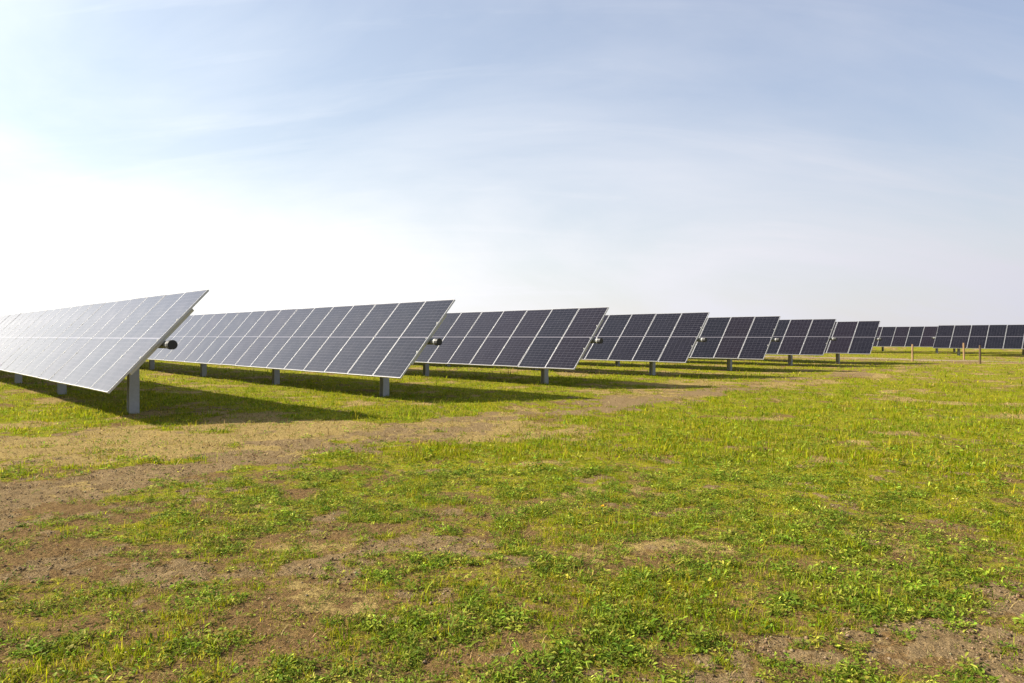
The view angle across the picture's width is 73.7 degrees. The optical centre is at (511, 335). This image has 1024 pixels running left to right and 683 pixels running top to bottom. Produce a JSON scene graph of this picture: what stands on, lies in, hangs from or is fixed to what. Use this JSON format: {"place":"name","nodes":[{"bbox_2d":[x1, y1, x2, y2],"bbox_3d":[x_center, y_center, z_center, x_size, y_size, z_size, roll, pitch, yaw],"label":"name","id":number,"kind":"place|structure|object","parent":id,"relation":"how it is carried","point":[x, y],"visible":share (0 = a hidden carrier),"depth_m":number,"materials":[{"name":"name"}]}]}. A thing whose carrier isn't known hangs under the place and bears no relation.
{"place":"outdoors","nodes":[
{"label":"outdoors","id":0,"kind":"place"},
{"bbox_2d":[0,346,1023,682],"bbox_3d":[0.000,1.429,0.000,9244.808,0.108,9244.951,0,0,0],"label":"ground","id":1,"kind":"structure","parent":0,"point":[918,646],"depth_m":5.31,"materials":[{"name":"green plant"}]},
{"bbox_2d":[0,289,208,413],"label":"solar tracker","id":2,"kind":"object","parent":1,"relation":"on","point":[108,347],"visible":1,"depth_m":13.79,"materials":[{"name":"grey"}]},
{"bbox_2d":[147,299,454,396],"bbox_3d":[-17.495,0.478,30.895,1.535,2.635,45.192,0,0,-45],"label":"solar tracker","id":3,"kind":"object","parent":1,"relation":"on","point":[384,342],"visible":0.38,"depth_m":18.34,"materials":[{"name":"grey"}]},
{"bbox_2d":[414,307,608,383],"bbox_3d":[-12.729,0.481,33.909,1.556,2.621,43.064,0,0,-45],"label":"solar tracker","id":4,"kind":"object","parent":1,"relation":"on","point":[544,340],"visible":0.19,"depth_m":20.72,"materials":[{"name":"grey"}]},
{"bbox_2d":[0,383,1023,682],"bbox_3d":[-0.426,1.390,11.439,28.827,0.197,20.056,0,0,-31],"label":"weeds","id":5,"kind":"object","parent":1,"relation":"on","point":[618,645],"visible":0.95,"depth_m":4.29,"materials":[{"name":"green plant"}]},
{"bbox_2d":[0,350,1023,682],"bbox_3d":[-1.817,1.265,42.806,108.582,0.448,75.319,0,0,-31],"label":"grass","id":6,"kind":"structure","parent":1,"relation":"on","point":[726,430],"depth_m":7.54,"materials":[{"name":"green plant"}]},
{"bbox_2d":[0,434,1023,682],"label":"soil clods","id":7,"kind":"object","parent":1,"relation":"on","point":[472,554],"visible":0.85,"depth_m":4.12,"materials":[{"name":"brown soil"}]},
{"bbox_2d":[446,312,708,374],"bbox_3d":[-7.215,0.479,36.504,1.572,2.621,38.808,0,0,-45],"label":"solar tracker","id":8,"kind":"object","parent":1,"relation":"on","point":[652,339],"visible":0.16,"depth_m":24.22,"materials":[{"name":"grey"}]},
{"bbox_2d":[615,316,780,370],"bbox_3d":[-2.435,0.503,39.804,1.554,2.634,36.680,0,0,-45],"label":"solar tracker","id":9,"kind":"object","parent":1,"relation":"on","point":[729,339],"visible":0.16,"depth_m":27.96,"materials":[{"name":"grey"}]},
{"bbox_2d":[686,319,836,365],"bbox_3d":[2.584,0.484,43.342,1.594,2.598,34.552,0,0,-45],"label":"solar tracker","id":10,"kind":"object","parent":1,"relation":"on","point":[804,337],"visible":0.1,"depth_m":32.09,"materials":[{"name":"grey"}]},
{"bbox_2d":[735,321,881,363],"bbox_3d":[7.227,0.518,45.992,1.592,2.618,32.424,0,0,-45],"label":"solar tracker","id":11,"kind":"object","parent":1,"relation":"on","point":[858,338],"visible":0.12,"depth_m":35.35,"materials":[{"name":"grey"}]},
{"bbox_2d":[911,344,913,360],"bbox_3d":[22.354,1.070,38.109,0.116,1.220,0.117,0,-1,1],"label":"wooden stake","id":12,"kind":"object","parent":1,"relation":"on","point":[912,355],"visible":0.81,"depth_m":38.08,"materials":[{"name":"brown wood"}]},
{"bbox_2d":[873,326,1023,354],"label":"solar tracker","id":13,"kind":"object","parent":1,"relation":"on","point":[917,336],"visible":0.27,"depth_m":57.00,"materials":[{"name":"grey"}]},
{"bbox_2d":[963,343,964,359],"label":"wooden stake","id":14,"kind":"object","parent":1,"relation":"on","point":[963,351],"visible":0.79,"depth_m":40.98,"materials":[{"name":"brown wood"}]},
{"bbox_2d":[932,325,1023,355],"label":"solar tracker","id":15,"kind":"object","parent":1,"relation":"on","point":[986,337],"visible":0.99,"depth_m":48.73,"materials":[{"name":"grey"}]},
{"bbox_2d":[979,345,980,363],"bbox_3d":[23.997,1.075,35.006,0.103,1.210,0.107,-1,-1,44],"label":"wooden stake","id":16,"kind":"object","parent":1,"relation":"on","point":[979,354],"visible":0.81,"depth_m":34.98,"materials":[{"name":"brown wood"}]},
{"bbox_2d":[0,0,1023,326],"label":"sky","id":17,"kind":"structure","parent":0,"point":[840,160],"materials":[{"name":"blue"}]}
]}

